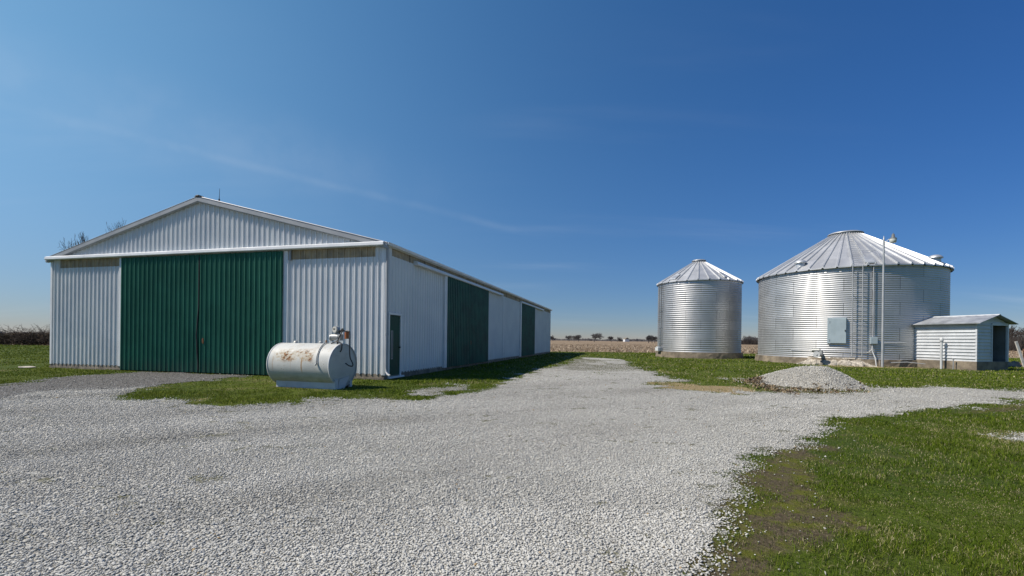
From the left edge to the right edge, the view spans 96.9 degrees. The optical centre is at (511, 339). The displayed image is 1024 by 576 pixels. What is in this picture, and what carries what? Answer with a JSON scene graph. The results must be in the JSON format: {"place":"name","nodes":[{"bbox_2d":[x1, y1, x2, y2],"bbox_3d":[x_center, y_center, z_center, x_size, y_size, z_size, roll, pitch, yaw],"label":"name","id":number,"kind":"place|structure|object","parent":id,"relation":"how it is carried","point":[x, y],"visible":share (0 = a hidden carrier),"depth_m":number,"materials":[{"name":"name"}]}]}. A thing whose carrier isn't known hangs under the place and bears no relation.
{"place":"outdoors","nodes":[
{"label":"outdoors","id":0,"kind":"place"},
{"bbox_2d":[0,344,1023,575],"bbox_3d":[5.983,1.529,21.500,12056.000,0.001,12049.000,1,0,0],"label":"lawn","id":1,"kind":"structure","parent":0,"point":[781,518],"depth_m":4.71,"materials":[{"name":"green plant"}]},
{"bbox_2d":[18,366,35,367],"bbox_3d":[-20.611,1.194,19.301,0.742,0.113,0.346,1,0,0],"label":"flat rock","id":2,"kind":"object","parent":1,"relation":"on","point":[26,367],"visible":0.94,"depth_m":19.19,"materials":[{"name":"white stone"}]},
{"bbox_2d":[59,233,88,250],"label":"bare tree","id":3,"kind":"object","parent":1,"relation":"on","point":[83,239],"visible":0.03,"depth_m":41.29,"materials":[{"name":"grey plant"}]},
{"bbox_2d":[106,219,126,230],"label":"bare tree","id":4,"kind":"object","parent":1,"relation":"on","point":[115,226],"visible":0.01,"depth_m":42.45,"materials":[{"name":"grey plant"}]},
{"bbox_2d":[44,189,551,379],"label":"pole barn","id":5,"kind":"structure","parent":1,"relation":"on","point":[198,283],"depth_m":17.73,"materials":[{"name":"white metal"}]},
{"bbox_2d":[120,254,199,371],"bbox_3d":[-14.070,-1.022,18.074,4.000,4.560,0.074,1,0,14],"label":"sliding door","id":6,"kind":"structure","parent":5,"relation":"in","point":[159,294],"depth_m":18.06,"materials":[{"name":"green metal"}]},
{"bbox_2d":[199,251,282,374],"bbox_3d":[-10.283,-0.978,17.102,3.760,4.560,0.114,1,0,14],"label":"sliding door","id":7,"kind":"structure","parent":5,"relation":"in","point":[241,294],"depth_m":17.10,"materials":[{"name":"green metal"}]},
{"bbox_2d":[387,312,403,378],"bbox_3d":[-4.209,0.222,16.468,0.120,2.340,1.120,1,0,14],"label":"entry door","id":8,"kind":"structure","parent":5,"relation":"in","point":[394,341],"depth_m":16.41,"materials":[{"name":"green paint"}]},
{"bbox_2d":[447,277,469,366],"bbox_3d":[-2.609,-0.800,22.466,0.095,4.200,2.990,1,0,14],"label":"sliding door","id":9,"kind":"structure","parent":5,"relation":"in","point":[458,291],"depth_m":22.14,"materials":[{"name":"green metal"}]},
{"bbox_2d":[469,284,488,363],"bbox_3d":[-1.829,-0.791,25.533,0.114,4.200,3.280,1,0,14],"label":"sliding door","id":10,"kind":"structure","parent":5,"relation":"in","point":[478,297],"depth_m":25.28,"materials":[{"name":"green metal"}]},
{"bbox_2d":[521,303,534,355],"bbox_3d":[1.399,-0.754,38.425,0.095,4.200,5.100,1,0,14],"label":"sliding door","id":11,"kind":"structure","parent":5,"relation":"in","point":[528,312],"depth_m":38.18,"materials":[{"name":"green metal"}]},
{"bbox_2d":[266,326,356,389],"bbox_3d":[-5.692,0.514,13.235,2.502,1.802,1.309,1,0,17],"label":"fuel tank","id":12,"kind":"object","parent":1,"relation":"on","point":[319,365],"visible":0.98,"depth_m":12.89,"materials":[{"name":"white metal"}]},
{"bbox_2d":[0,356,1023,575],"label":"gravel driveway","id":13,"kind":"structure","parent":1,"relation":"on","point":[450,505],"depth_m":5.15,"materials":[{"name":"grey gravel"}]},
{"bbox_2d":[0,371,248,396],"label":"dark gravel apron","id":14,"kind":"object","parent":13,"relation":"on","point":[91,379],"visible":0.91,"depth_m":14.15,"materials":[{"name":"grey gravel"}]},
{"bbox_2d":[0,360,1023,511],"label":"gravel stones","id":15,"kind":"object","parent":13,"relation":"on","point":[49,461],"visible":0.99,"depth_m":6.21,"materials":[{"name":"gravel"}]},
{"bbox_2d":[655,259,743,358],"bbox_3d":[17.160,-2.818,42.107,7.771,9.150,7.523,1,0,0],"label":"grain bin","id":16,"kind":"object","parent":1,"relation":"on","point":[700,308],"visible":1,"depth_m":39.08,"materials":[{"name":"metal"}]},
{"bbox_2d":[733,376,765,383],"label":"dead leaves","id":17,"kind":"object","parent":1,"relation":"on","point":[753,379],"visible":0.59,"depth_m":16.35,"materials":[{"name":"brown plant"}]},
{"bbox_2d":[738,376,882,394],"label":"dead leaves","id":18,"kind":"object","parent":1,"relation":"on","point":[787,390],"visible":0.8,"depth_m":14.16,"materials":[{"name":"brown plant"}]},
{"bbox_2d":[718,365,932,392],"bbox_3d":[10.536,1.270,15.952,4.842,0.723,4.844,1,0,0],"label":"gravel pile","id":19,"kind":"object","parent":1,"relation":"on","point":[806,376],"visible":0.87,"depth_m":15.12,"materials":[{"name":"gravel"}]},
{"bbox_2d":[755,230,953,366],"bbox_3d":[25.072,-3.112,34.213,11.879,9.920,11.890,1,0,0],"label":"grain bin","id":20,"kind":"object","parent":1,"relation":"on","point":[820,303],"visible":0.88,"depth_m":29.75,"materials":[{"name":"metal"}]},
{"bbox_2d":[827,318,846,343],"bbox_3d":[21.322,-0.555,29.795,1.020,1.680,0.290,1,0,40],"label":"access door","id":21,"kind":"structure","parent":20,"relation":"in","point":[836,327],"depth_m":29.70,"materials":[{"name":"grey metal"}]},
{"bbox_2d":[881,233,896,366],"bbox_3d":[23.228,-2.349,27.957,0.381,8.352,0.686,1,0,-38],"label":"yard light","id":22,"kind":"object","parent":1,"relation":"on","point":[893,239],"visible":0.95,"depth_m":28.05,"materials":[{"name":"grey metal"}]},
{"bbox_2d":[890,362,922,363],"bbox_3d":[24.190,1.443,27.785,1.681,0.134,0.066,1,0,27],"label":"loose pipe","id":23,"kind":"object","parent":1,"relation":"on","point":[905,362],"visible":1,"depth_m":27.83,"materials":[{"name":"grey metal"}]},
{"bbox_2d":[939,337,943,368],"bbox_3d":[25.392,0.865,26.850,0.184,1.975,0.184,1,0,0],"label":"vent pipe","id":24,"kind":"object","parent":1,"relation":"on","point":[941,340],"visible":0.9,"depth_m":26.80,"materials":[{"name":"white plastic"}]},
{"bbox_2d":[911,314,1017,370],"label":"metal shed","id":25,"kind":"structure","parent":1,"relation":"on","point":[976,342],"depth_m":26.35,"materials":[{"name":"metal"}]},
{"bbox_2d":[1008,361,1022,366],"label":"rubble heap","id":26,"kind":"object","parent":1,"relation":"on","point":[1014,363],"visible":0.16,"depth_m":30.52,"materials":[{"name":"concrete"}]},
{"bbox_2d":[1015,341,1023,366],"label":"leaning plank","id":27,"kind":"object","parent":1,"relation":"on","point":[1019,352],"visible":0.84,"depth_m":30.27,"materials":[{"name":"grey wood"}]},
{"bbox_2d":[1,340,1022,357],"bbox_3d":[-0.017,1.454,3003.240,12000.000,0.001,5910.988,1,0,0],"label":"stubble field","id":28,"kind":"structure","parent":0,"point":[613,343],"depth_m":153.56,"materials":[{"name":"beige plant"}]},
{"bbox_2d":[0,324,49,344],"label":"bramble hedge","id":29,"kind":"object","parent":28,"relation":"on","point":[31,337],"visible":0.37,"depth_m":58.83,"materials":[{"name":"plant"}]},
{"bbox_2d":[0,331,656,341],"bbox_3d":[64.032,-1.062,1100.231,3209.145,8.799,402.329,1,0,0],"label":"distant treeline","id":30,"kind":"object","parent":28,"relation":"on","point":[643,340],"visible":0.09,"depth_m":941.09,"materials":[{"name":"brown plant"}]},
{"bbox_2d":[573,335,581,341],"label":"bare tree","id":31,"kind":"object","parent":28,"relation":"on","point":[577,336],"visible":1,"depth_m":439.86,"materials":[{"name":"plant"}]},
{"bbox_2d":[591,333,601,341],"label":"bare tree","id":32,"kind":"object","parent":28,"relation":"on","point":[597,335],"visible":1,"depth_m":396.73,"materials":[{"name":"plant"}]},
{"bbox_2d":[743,335,757,340],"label":"distant woods","id":33,"kind":"object","parent":28,"relation":"on","point":[749,337],"visible":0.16,"depth_m":255.87,"materials":[{"name":"plant"}]},
{"bbox_2d":[741,336,1023,350],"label":"distant brush","id":34,"kind":"object","parent":28,"relation":"on","point":[1012,345],"visible":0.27,"depth_m":113.13,"materials":[{"name":"brown plant"}]},
{"bbox_2d":[1009,325,1023,339],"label":"distant woods","id":35,"kind":"object","parent":28,"relation":"on","point":[1016,333],"visible":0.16,"depth_m":118.77,"materials":[{"name":"plant"}]},
{"bbox_2d":[0,0,1023,340],"label":"sky","id":36,"kind":"structure","parent":0,"point":[569,158],"materials":[{"name":"blue"}]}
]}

